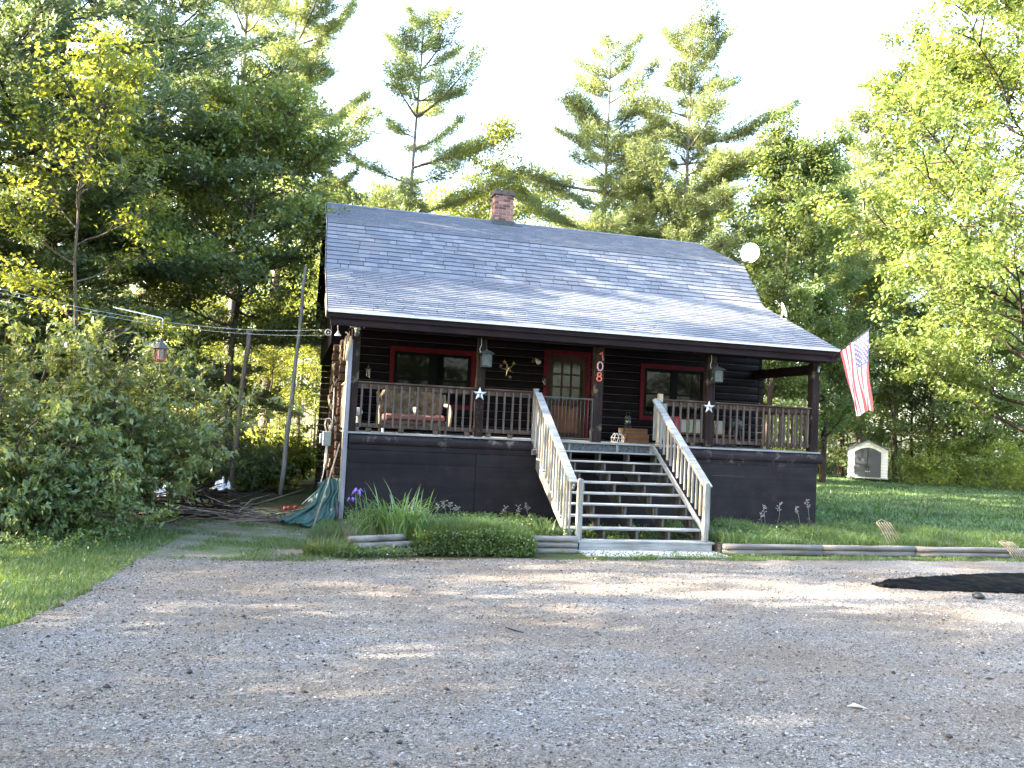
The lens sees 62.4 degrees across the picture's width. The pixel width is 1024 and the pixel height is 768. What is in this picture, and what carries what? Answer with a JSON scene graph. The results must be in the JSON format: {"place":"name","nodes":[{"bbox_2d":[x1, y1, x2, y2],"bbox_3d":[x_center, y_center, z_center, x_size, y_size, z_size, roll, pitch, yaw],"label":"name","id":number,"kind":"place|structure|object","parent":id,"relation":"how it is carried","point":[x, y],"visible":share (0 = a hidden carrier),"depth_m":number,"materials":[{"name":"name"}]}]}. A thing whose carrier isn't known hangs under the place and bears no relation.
{"place":"outdoors","nodes":[
{"label":"outdoors","id":0,"kind":"place"},
{"bbox_2d":[0,521,179,627],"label":"grass verge","id":1,"kind":"object","parent":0,"point":[40,598],"depth_m":9.74,"materials":[{"name":"green plant"}]},
{"bbox_2d":[0,518,149,560],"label":"weeds","id":2,"kind":"object","parent":1,"relation":"on","point":[77,535],"visible":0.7,"depth_m":11.66,"materials":[{"name":"green plant"}]},
{"bbox_2d":[0,410,156,547],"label":"leafy shrub","id":3,"kind":"object","parent":1,"relation":"on","point":[12,513],"visible":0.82,"depth_m":12.21,"materials":[{"name":"green plant"}]},
{"bbox_2d":[0,314,169,528],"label":"leafy shrub","id":4,"kind":"object","parent":1,"relation":"on","point":[35,412],"visible":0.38,"depth_m":13.03,"materials":[{"name":"green plant"}]},
{"bbox_2d":[0,391,199,542],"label":"leafy shrub","id":5,"kind":"object","parent":1,"relation":"on","point":[132,484],"visible":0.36,"depth_m":12.71,"materials":[{"name":"green plant"}]},
{"bbox_2d":[66,516,347,561],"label":"dirt path","id":6,"kind":"structure","parent":0,"point":[190,538],"depth_m":13.30,"materials":[{"name":"grey gravel"}]},
{"bbox_2d":[127,477,319,526],"bbox_3d":[-5.444,2.146,16.280,5.897,0.839,3.620,4,-3,-27],"label":"brush pile","id":7,"kind":"object","parent":6,"relation":"on","point":[234,510],"visible":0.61,"depth_m":15.74,"materials":[{"name":"brown wood"}]},
{"bbox_2d":[277,477,340,526],"bbox_3d":[-3.690,2.127,15.358,1.190,0.871,0.729,4,-3,-14],"label":"green tarp","id":8,"kind":"object","parent":6,"relation":"on","point":[306,517],"visible":0.81,"depth_m":15.44,"materials":[{"name":"green plastic"}]},
{"bbox_2d":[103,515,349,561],"bbox_3d":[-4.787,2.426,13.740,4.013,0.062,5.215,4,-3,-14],"label":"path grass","id":9,"kind":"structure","parent":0,"point":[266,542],"depth_m":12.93,"materials":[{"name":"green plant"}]},
{"bbox_2d":[0,419,1019,627],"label":"ground","id":10,"kind":"structure","parent":0,"point":[294,499],"depth_m":16.25,"materials":[{"name":"brown soil"}]},
{"bbox_2d":[0,0,201,444],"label":"hemlock tree","id":11,"kind":"object","parent":10,"relation":"on","point":[41,321],"visible":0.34,"depth_m":18.96,"materials":[{"name":"green plant"}]},
{"bbox_2d":[0,3,205,398],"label":"young tree","id":12,"kind":"object","parent":10,"relation":"on","point":[80,133],"visible":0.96,"depth_m":17.72,"materials":[{"name":"green plant"}]},
{"bbox_2d":[0,292,303,529],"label":"leafy shrub","id":13,"kind":"object","parent":10,"relation":"on","point":[161,454],"visible":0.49,"depth_m":14.18,"materials":[{"name":"green plant"}]},
{"bbox_2d":[0,0,312,433],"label":"hemlock tree","id":14,"kind":"object","parent":10,"relation":"on","point":[84,270],"visible":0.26,"depth_m":21.20,"materials":[{"name":"green plant"}]},
{"bbox_2d":[0,0,321,447],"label":"hemlock tree","id":15,"kind":"object","parent":10,"relation":"on","point":[210,335],"visible":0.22,"depth_m":24.67,"materials":[{"name":"green plant"}]},
{"bbox_2d":[155,411,277,495],"bbox_3d":[-7.485,1.686,19.315,4.219,2.139,3.410,4,-3,-14],"label":"leafy shrub","id":16,"kind":"object","parent":10,"relation":"on","point":[211,458],"visible":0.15,"depth_m":19.24,"materials":[{"name":"green plant"}]},
{"bbox_2d":[95,64,368,468],"bbox_3d":[-7.535,-2.979,23.238,7.572,11.663,8.268,4,-3,-14],"label":"maple tree","id":17,"kind":"object","parent":10,"relation":"on","point":[271,125],"visible":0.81,"depth_m":22.29,"materials":[{"name":"green plant"}]},
{"bbox_2d":[226,330,251,500],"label":"dead tree","id":18,"kind":"object","parent":10,"relation":"on","point":[240,395],"visible":0.78,"depth_m":19.41,"materials":[{"name":"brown wood"}]},
{"bbox_2d":[169,415,311,462],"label":"undergrowth","id":19,"kind":"object","parent":10,"relation":"on","point":[272,430],"visible":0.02,"depth_m":34.89,"materials":[{"name":"green plant"}]},
{"bbox_2d":[157,0,332,453],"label":"pine tree","id":20,"kind":"object","parent":10,"relation":"on","point":[246,8],"visible":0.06,"depth_m":30.20,"materials":[{"name":"green plant"}]},
{"bbox_2d":[192,438,299,492],"bbox_3d":[-7.034,2.211,22.137,3.108,1.719,3.198,1,-4,37],"label":"leafy shrub","id":21,"kind":"object","parent":10,"relation":"on","point":[269,468],"visible":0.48,"depth_m":21.67,"materials":[{"name":"green plant"}]},
{"bbox_2d":[219,298,276,417],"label":"sapling","id":22,"kind":"object","parent":10,"relation":"on","point":[250,361],"visible":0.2,"depth_m":27.66,"materials":[{"name":"green plant"}]},
{"bbox_2d":[219,414,324,487],"bbox_3d":[-6.628,1.961,24.800,3.571,2.186,3.472,5,-4,-39],"label":"leafy shrub","id":23,"kind":"object","parent":10,"relation":"on","point":[303,452],"visible":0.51,"depth_m":24.46,"materials":[{"name":"green plant"}]},
{"bbox_2d":[251,283,303,442],"bbox_3d":[-8.362,-0.200,29.250,2.651,6.634,2.250,1,-3,31],"label":"sapling","id":24,"kind":"object","parent":10,"relation":"on","point":[273,360],"visible":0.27,"depth_m":29.25,"materials":[{"name":"green plant"}]},
{"bbox_2d":[250,287,305,430],"bbox_3d":[-9.487,-0.408,33.243,2.939,7.355,2.495,4,-3,-28],"label":"sapling","id":25,"kind":"object","parent":10,"relation":"on","point":[279,354],"visible":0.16,"depth_m":33.28,"materials":[{"name":"green plant"}]},
{"bbox_2d":[277,266,306,494],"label":"bare birch","id":26,"kind":"object","parent":10,"relation":"on","point":[285,447],"visible":0.97,"depth_m":21.40,"materials":[{"name":"grey wood"}]},
{"bbox_2d":[273,244,327,447],"bbox_3d":[-9.000,-1.628,40.116,4.494,10.548,4.855,2,-3,12],"label":"forest tree","id":27,"kind":"object","parent":10,"relation":"on","point":[305,364],"visible":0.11,"depth_m":39.57,"materials":[{"name":"green plant"}]},
{"bbox_2d":[273,241,328,434],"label":"forest tree","id":28,"kind":"object","parent":10,"relation":"on","point":[282,415],"visible":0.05,"depth_m":47.15,"materials":[{"name":"green plant"}]},
{"bbox_2d":[235,0,388,440],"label":"pine tree","id":29,"kind":"object","parent":10,"relation":"on","point":[312,69],"visible":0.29,"depth_m":36.18,"materials":[{"name":"green plant"}]},
{"bbox_2d":[274,176,360,400],"bbox_3d":[-6.106,-1.976,28.991,3.960,10.363,3.833,3,-3,0],"label":"sapling","id":30,"kind":"object","parent":10,"relation":"on","point":[319,350],"visible":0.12,"depth_m":28.89,"materials":[{"name":"green plant"}]},
{"bbox_2d":[301,515,364,558],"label":"bed edge grass","id":31,"kind":"structure","parent":10,"relation":"on","point":[324,537],"depth_m":12.60,"materials":[{"name":"green plant"}]},
{"bbox_2d":[327,542,430,557],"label":"weeds","id":32,"kind":"object","parent":10,"relation":"on","point":[395,553],"visible":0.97,"depth_m":12.31,"materials":[{"name":"green plant"}]},
{"bbox_2d":[359,547,413,554],"bbox_3d":[-1.939,2.490,12.586,1.078,0.110,0.111,5,-3,-31],"label":"landscape timber","id":33,"kind":"object","parent":10,"relation":"on","point":[390,552],"visible":0.19,"depth_m":12.58,"materials":[{"name":"grey wood"}]},
{"bbox_2d":[353,541,412,548],"bbox_3d":[-1.894,2.396,12.595,0.998,0.104,0.104,5,-4,-32],"label":"landscape timber","id":34,"kind":"object","parent":33,"relation":"on","point":[396,543],"visible":0.66,"depth_m":12.55,"materials":[{"name":"grey wood"}]},
{"bbox_2d":[347,534,404,542],"bbox_3d":[-2.011,2.292,12.571,0.897,0.102,0.102,5,-4,-35],"label":"landscape timber","id":35,"kind":"object","parent":34,"relation":"on","point":[380,538],"visible":1,"depth_m":12.54,"materials":[{"name":"grey wood"}]},
{"bbox_2d":[311,0,519,213],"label":"pine tree","id":36,"kind":"object","parent":10,"relation":"on","point":[389,195],"visible":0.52,"depth_m":37.67,"materials":[{"name":"green plant"}]},
{"bbox_2d":[424,179,469,216],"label":"forest tree","id":37,"kind":"object","parent":10,"relation":"on","point":[440,191],"visible":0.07,"depth_m":49.99,"materials":[{"name":"green plant"}]},
{"bbox_2d":[339,519,554,541],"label":"flower bed soil","id":38,"kind":"structure","parent":10,"relation":"on","point":[351,533],"depth_m":13.84,"materials":[{"name":"brown soil"}]},
{"bbox_2d":[339,488,381,535],"bbox_3d":[-2.294,1.982,13.123,1.071,0.786,1.039,2,-3,13],"label":"iris","id":39,"kind":"object","parent":38,"relation":"on","point":[364,526],"visible":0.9,"depth_m":13.03,"materials":[{"name":"green plant"}]},
{"bbox_2d":[354,478,459,539],"bbox_3d":[-1.769,1.961,13.199,1.707,0.864,1.691,4,-3,-27],"label":"daylily","id":40,"kind":"object","parent":38,"relation":"on","point":[396,522],"visible":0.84,"depth_m":13.04,"materials":[{"name":"green plant"}]},
{"bbox_2d":[341,507,500,531],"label":"weeds","id":41,"kind":"object","parent":38,"relation":"on","point":[439,514],"visible":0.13,"depth_m":15.02,"materials":[{"name":"green plant"}]},
{"bbox_2d":[459,510,571,535],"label":"weeds","id":42,"kind":"object","parent":38,"relation":"on","point":[519,520],"visible":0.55,"depth_m":14.60,"materials":[{"name":"green plant"}]},
{"bbox_2d":[442,165,498,218],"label":"forest tree","id":43,"kind":"object","parent":10,"relation":"on","point":[466,177],"visible":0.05,"depth_m":57.92,"materials":[{"name":"green plant"}]},
{"bbox_2d":[407,514,540,555],"bbox_3d":[-0.671,2.333,13.371,2.293,0.563,1.580,4,-3,-14],"label":"creeping mound","id":44,"kind":"object","parent":10,"relation":"on","point":[453,524],"visible":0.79,"depth_m":13.05,"materials":[{"name":"green plant"}]},
{"bbox_2d":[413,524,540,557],"bbox_3d":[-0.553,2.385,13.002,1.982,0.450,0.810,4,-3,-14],"label":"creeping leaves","id":45,"kind":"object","parent":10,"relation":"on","point":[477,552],"visible":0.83,"depth_m":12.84,"materials":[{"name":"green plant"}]},
{"bbox_2d":[452,105,548,222],"bbox_3d":[-1.222,-4.032,37.041,5.037,15.783,5.974,4,-3,-14],"label":"birch tree","id":46,"kind":"object","parent":10,"relation":"on","point":[497,130],"visible":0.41,"depth_m":36.39,"materials":[{"name":"plant"}]},
{"bbox_2d":[517,160,583,226],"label":"forest tree","id":47,"kind":"object","parent":10,"relation":"on","point":[554,200],"visible":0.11,"depth_m":53.57,"materials":[{"name":"green plant"}]},
{"bbox_2d":[537,548,577,553],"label":"landscape timber","id":48,"kind":"object","parent":10,"relation":"on","point":[560,550],"visible":0.65,"depth_m":13.54,"materials":[{"name":"grey wood"}]},
{"bbox_2d":[536,542,577,547],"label":"landscape timber","id":49,"kind":"object","parent":48,"relation":"on","point":[558,545],"visible":0.65,"depth_m":13.54,"materials":[{"name":"grey wood"}]},
{"bbox_2d":[533,535,577,541],"bbox_3d":[0.574,2.479,13.535,1.003,0.108,0.106,4,-3,-16],"label":"landscape timber","id":50,"kind":"object","parent":49,"relation":"on","point":[559,539],"visible":0.68,"depth_m":13.54,"materials":[{"name":"grey wood"}]},
{"bbox_2d":[315,189,840,551],"bbox_3d":[0.730,-1.079,20.528,10.550,8.310,12.761,4,-3,-14],"label":"log cabin","id":51,"kind":"object","parent":10,"relation":"on","point":[428,301],"visible":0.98,"depth_m":17.72,"materials":[{"name":"brown wood"}]},
{"bbox_2d":[319,388,334,469],"bbox_3d":[-3.806,0.919,17.344,0.250,1.702,0.100,4,-3,-14],"label":"electric meter","id":52,"kind":"object","parent":51,"relation":"attached to","point":[325,440],"visible":0.98,"depth_m":17.30,"materials":[{"name":"metal"}]},
{"bbox_2d":[378,390,451,434],"bbox_3d":[-1.989,0.525,17.027,1.470,0.928,0.813,4,-3,-14],"label":"porch sofa","id":53,"kind":"object","parent":51,"relation":"on","point":[405,397],"visible":0.54,"depth_m":17.16,"materials":[{"name":"red fabric"}]},
{"bbox_2d":[389,346,475,410],"bbox_3d":[-1.733,-0.118,18.393,1.875,1.295,0.087,4,-3,-14],"label":"window","id":54,"kind":"structure","parent":51,"relation":"in","point":[408,365],"depth_m":18.40,"materials":[{"name":"black glass"}]},
{"bbox_2d":[478,338,494,367],"bbox_3d":[-0.485,-0.603,16.071,0.280,0.562,0.280,4,-3,-14],"label":"porch lantern","id":55,"kind":"object","parent":51,"relation":"hanging from","point":[485,357],"visible":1,"depth_m":15.99,"materials":[{"name":"grey metal"}]},
{"bbox_2d":[541,349,590,440],"bbox_3d":[1.221,0.296,19.113,1.108,2.093,0.100,4,-3,-14],"label":"door","id":56,"kind":"structure","parent":51,"relation":"in","point":[567,373],"depth_m":19.15,"materials":[{"name":"red paint"}]},
{"bbox_2d":[543,396,592,439],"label":"safety gate","id":57,"kind":"structure","parent":51,"relation":"attached to","point":[568,437],"depth_m":16.62,"materials":[{"name":"grey wood"}]},
{"bbox_2d":[621,433,648,443],"bbox_3d":[2.655,1.180,18.281,0.480,0.195,0.400,4,-3,-14],"label":"wooden box","id":58,"kind":"object","parent":51,"relation":"on","point":[637,438],"visible":0.93,"depth_m":18.10,"materials":[{"name":"orange wood"}]},
{"bbox_2d":[639,363,703,419],"bbox_3d":[3.781,0.223,19.805,1.700,1.311,0.087,4,-3,-14],"label":"window","id":59,"kind":"structure","parent":51,"relation":"in","point":[674,382],"depth_m":19.78,"materials":[{"name":"black glass"}]},
{"bbox_2d":[708,355,724,382],"bbox_3d":[4.185,-0.316,17.268,0.280,0.562,0.280,4,-3,-14],"label":"porch lantern","id":60,"kind":"object","parent":51,"relation":"hanging from","point":[716,374],"visible":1,"depth_m":17.19,"materials":[{"name":"grey metal"}]},
{"bbox_2d":[737,243,759,263],"bbox_3d":[6.060,-3.351,22.161,0.730,0.755,0.416,4,-3,-26],"label":"satellite dish","id":61,"kind":"object","parent":51,"relation":"attached to","point":[750,252],"visible":0.99,"depth_m":22.28,"materials":[{"name":"paint"}]},
{"bbox_2d":[817,327,872,415],"bbox_3d":[6.937,-0.223,17.386,0.373,1.745,1.450,4,-3,-23],"label":"american flag","id":62,"kind":"object","parent":51,"relation":"attached to","point":[855,355],"visible":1,"depth_m":17.11,"materials":[{"name":"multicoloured fabric"}]},
{"bbox_2d":[548,522,693,539],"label":"weeds","id":63,"kind":"object","parent":10,"relation":"on","point":[624,533],"visible":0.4,"depth_m":15.15,"materials":[{"name":"green plant"}]},
{"bbox_2d":[578,550,731,557],"bbox_3d":[2.343,2.840,13.933,2.520,0.102,0.630,4,-3,-14],"label":"concrete pad","id":64,"kind":"object","parent":10,"relation":"on","point":[599,552],"visible":0.26,"depth_m":13.88,"materials":[{"name":"grey concrete"}]},
{"bbox_2d":[571,549,767,560],"bbox_3d":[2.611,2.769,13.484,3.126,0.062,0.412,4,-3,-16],"label":"driveway edge grass","id":65,"kind":"structure","parent":10,"relation":"on","point":[750,558],"depth_m":13.56,"materials":[{"name":"green plant"}]},
{"bbox_2d":[657,159,757,286],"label":"forest tree","id":66,"kind":"object","parent":10,"relation":"on","point":[690,183],"visible":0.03,"depth_m":49.68,"materials":[{"name":"green plant"}]},
{"bbox_2d":[722,549,821,555],"bbox_3d":[4.484,2.901,14.541,1.892,0.107,0.108,4,-3,-15],"label":"landscape timber","id":67,"kind":"object","parent":10,"relation":"on","point":[791,552],"visible":0.85,"depth_m":14.53,"materials":[{"name":"grey wood"}]},
{"bbox_2d":[722,544,822,550],"bbox_3d":[4.489,2.806,14.545,1.892,0.105,0.118,4,-3,-14],"label":"landscape timber","id":68,"kind":"object","parent":67,"relation":"on","point":[770,547],"visible":1,"depth_m":14.50,"materials":[{"name":"grey wood"}]},
{"bbox_2d":[822,551,914,556],"bbox_3d":[6.325,3.013,15.017,1.882,0.106,0.114,4,-3,-14],"label":"landscape timber","id":69,"kind":"object","parent":10,"relation":"on","point":[876,553],"visible":0.93,"depth_m":14.99,"materials":[{"name":"grey wood"}]},
{"bbox_2d":[822,545,915,551],"bbox_3d":[6.330,2.918,15.022,1.881,0.109,0.113,4,-3,-14],"label":"landscape timber","id":70,"kind":"object","parent":69,"relation":"on","point":[866,548],"visible":1,"depth_m":14.97,"materials":[{"name":"grey wood"}]},
{"bbox_2d":[728,553,1023,561],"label":"driveway edge weeds","id":71,"kind":"object","parent":10,"relation":"on","point":[856,557],"visible":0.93,"depth_m":14.66,"materials":[{"name":"green plant"}]},
{"bbox_2d":[914,552,1023,557],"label":"landscape timber","id":72,"kind":"object","parent":10,"relation":"on","point":[969,555],"visible":0.82,"depth_m":15.45,"materials":[{"name":"grey wood"}]},
{"bbox_2d":[915,546,1023,553],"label":"landscape timber","id":73,"kind":"object","parent":72,"relation":"on","point":[962,549],"visible":0.92,"depth_m":15.45,"materials":[{"name":"grey wood"}]},
{"bbox_2d":[917,230,1023,482],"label":"forest tree","id":74,"kind":"object","parent":10,"relation":"on","point":[985,383],"visible":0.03,"depth_m":49.85,"materials":[{"name":"green plant"}]},
{"bbox_2d":[0,555,1023,767],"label":"gravel driveway","id":75,"kind":"structure","parent":0,"point":[912,567],"depth_m":6.89,"materials":[{"name":"grey gravel"}]},
{"bbox_2d":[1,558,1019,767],"bbox_3d":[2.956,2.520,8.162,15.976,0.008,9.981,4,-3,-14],"label":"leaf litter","id":76,"kind":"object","parent":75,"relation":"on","point":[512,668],"visible":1,"depth_m":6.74,"materials":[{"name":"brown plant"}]},
{"bbox_2d":[871,573,1023,592],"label":"black sheet","id":77,"kind":"object","parent":75,"relation":"on","point":[1000,582],"visible":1,"depth_m":12.15,"materials":[{"name":"black plastic"}]},
{"bbox_2d":[0,0,1023,451],"label":"sky","id":78,"kind":"structure","parent":0,"point":[784,48],"materials":[{"name":"white"}]},
{"bbox_2d":[485,25,679,237],"bbox_3d":[4.264,-6.442,40.703,10.346,21.487,11.486,5,-4,-42],"label":"pine tree","id":79,"kind":"object","parent":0,"point":[578,106],"visible":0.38,"depth_m":39.90,"materials":[{"name":"green plant"}]},
{"bbox_2d":[574,0,806,283],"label":"pine tree","id":80,"kind":"object","parent":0,"point":[671,197],"visible":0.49,"depth_m":37.95,"materials":[{"name":"green plant"}]},
{"bbox_2d":[694,192,779,447],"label":"forest tree","id":81,"kind":"object","parent":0,"point":[740,214],"visible":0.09,"depth_m":46.16,"materials":[{"name":"green plant"}]},
{"bbox_2d":[724,101,863,448],"bbox_3d":[11.693,-3.850,36.258,6.844,16.565,8.178,4,-3,-14],"label":"oak tree","id":82,"kind":"object","parent":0,"point":[777,283],"visible":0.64,"depth_m":35.69,"materials":[{"name":"green plant"}]},
{"bbox_2d":[664,515,1023,547],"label":"grass","id":83,"kind":"structure","parent":0,"point":[935,537],"depth_m":16.06,"materials":[{"name":"green plant"}]},
{"bbox_2d":[815,474,1023,536],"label":"lawn","id":84,"kind":"structure","parent":0,"point":[1002,498],"depth_m":28.65,"materials":[{"name":"green plant"}]},
{"bbox_2d":[740,135,888,482],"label":"oak tree","id":85,"kind":"object","parent":84,"relation":"on","point":[829,297],"visible":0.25,"depth_m":40.64,"materials":[{"name":"green plant"}]},
{"bbox_2d":[670,531,1020,552],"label":"bed soil","id":86,"kind":"structure","parent":84,"relation":"on","point":[716,547],"depth_m":15.30,"materials":[{"name":"brown soil"}]},
{"bbox_2d":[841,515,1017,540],"bbox_3d":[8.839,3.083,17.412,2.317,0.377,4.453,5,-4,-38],"label":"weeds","id":87,"kind":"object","parent":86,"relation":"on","point":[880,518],"visible":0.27,"depth_m":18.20,"materials":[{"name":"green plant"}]},
{"bbox_2d":[796,198,899,475],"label":"forest tree","id":88,"kind":"object","parent":84,"relation":"on","point":[841,458],"visible":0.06,"depth_m":48.84,"materials":[{"name":"green plant"}]},
{"bbox_2d":[846,439,890,479],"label":"garden shed","id":89,"kind":"structure","parent":84,"relation":"on","point":[867,458],"depth_m":45.11,"materials":[{"name":"white plastic"}]},
{"bbox_2d":[854,448,867,476],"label":"shed door","id":90,"kind":"structure","parent":89,"relation":"in","point":[861,455],"depth_m":45.23,"materials":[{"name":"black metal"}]},
{"bbox_2d":[868,448,880,477],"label":"shed door","id":91,"kind":"structure","parent":89,"relation":"in","point":[874,456],"depth_m":44.98,"materials":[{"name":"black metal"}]},
{"bbox_2d":[791,101,952,479],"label":"tree","id":92,"kind":"object","parent":84,"relation":"on","point":[855,260],"visible":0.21,"depth_m":46.30,"materials":[{"name":"green plant"}]},
{"bbox_2d":[770,419,1023,490],"bbox_3d":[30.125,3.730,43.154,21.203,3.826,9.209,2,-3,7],"label":"undergrowth","id":93,"kind":"object","parent":84,"relation":"on","point":[1011,479],"visible":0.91,"depth_m":43.90,"materials":[{"name":"green plant"}]},
{"bbox_2d":[838,200,973,479],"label":"forest tree","id":94,"kind":"object","parent":84,"relation":"on","point":[895,397],"visible":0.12,"depth_m":47.23,"materials":[{"name":"green plant"}]},
{"bbox_2d":[871,301,949,476],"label":"forest tree","id":95,"kind":"object","parent":84,"relation":"on","point":[911,454],"visible":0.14,"depth_m":49.87,"materials":[{"name":"green plant"}]},
{"bbox_2d":[800,0,1023,432],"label":"maple tree","id":96,"kind":"object","parent":84,"relation":"on","point":[968,68],"visible":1,"depth_m":26.96,"materials":[{"name":"green plant"}]},
{"bbox_2d":[818,54,1023,481],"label":"maple tree","id":97,"kind":"object","parent":84,"relation":"on","point":[898,75],"visible":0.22,"depth_m":46.33,"materials":[{"name":"green plant"}]},
{"bbox_2d":[904,241,1020,483],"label":"forest tree","id":98,"kind":"object","parent":84,"relation":"on","point":[949,409],"visible":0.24,"depth_m":45.05,"materials":[{"name":"green plant"}]},
{"bbox_2d":[923,238,1023,483],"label":"forest tree","id":99,"kind":"object","parent":84,"relation":"on","point":[1004,374],"visible":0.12,"depth_m":45.50,"materials":[{"name":"green plant"}]},
{"bbox_2d":[975,243,1023,454],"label":"forest tree","id":100,"kind":"object","parent":84,"relation":"on","point":[1010,280],"visible":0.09,"depth_m":54.27,"materials":[{"name":"green plant"}]},
{"bbox_2d":[984,232,1023,455],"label":"forest tree","id":101,"kind":"object","parent":84,"relation":"on","point":[1021,421],"visible":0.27,"depth_m":46.77,"materials":[{"name":"green plant"}]},
{"bbox_3d":[-3.355,-0.944,15.447,0.122,0.119,0.022,4,-3,-14],"label":"clothesline pulley","id":102,"kind":"object","parent":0,"visible":0},
{"bbox_2d":[3,289,311,335],"bbox_3d":[-5.417,-1.074,13.467,5.721,0.324,0.004,6,-4,-44],"label":"clothesline","id":103,"kind":"object","parent":102,"relation":"attached to","point":[178,323],"visible":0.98,"depth_m":13.73,"materials":[{"name":"fabric"}]},
{"bbox_2d":[113,307,162,326],"bbox_3d":[-5.348,-0.962,12.098,0.669,0.231,0.016,4,-3,-18],"label":"feeder pole","id":104,"kind":"object","parent":103,"relation":"attached to","point":[140,313],"visible":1,"depth_m":12.11,"materials":[{"name":"metal"}]},
{"bbox_2d":[152,317,170,370],"bbox_3d":[-5.068,-0.586,12.213,0.258,0.787,0.217,2,-3,16],"label":"bird feeder","id":105,"kind":"object","parent":104,"relation":"hanging from","point":[160,347],"visible":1,"depth_m":12.18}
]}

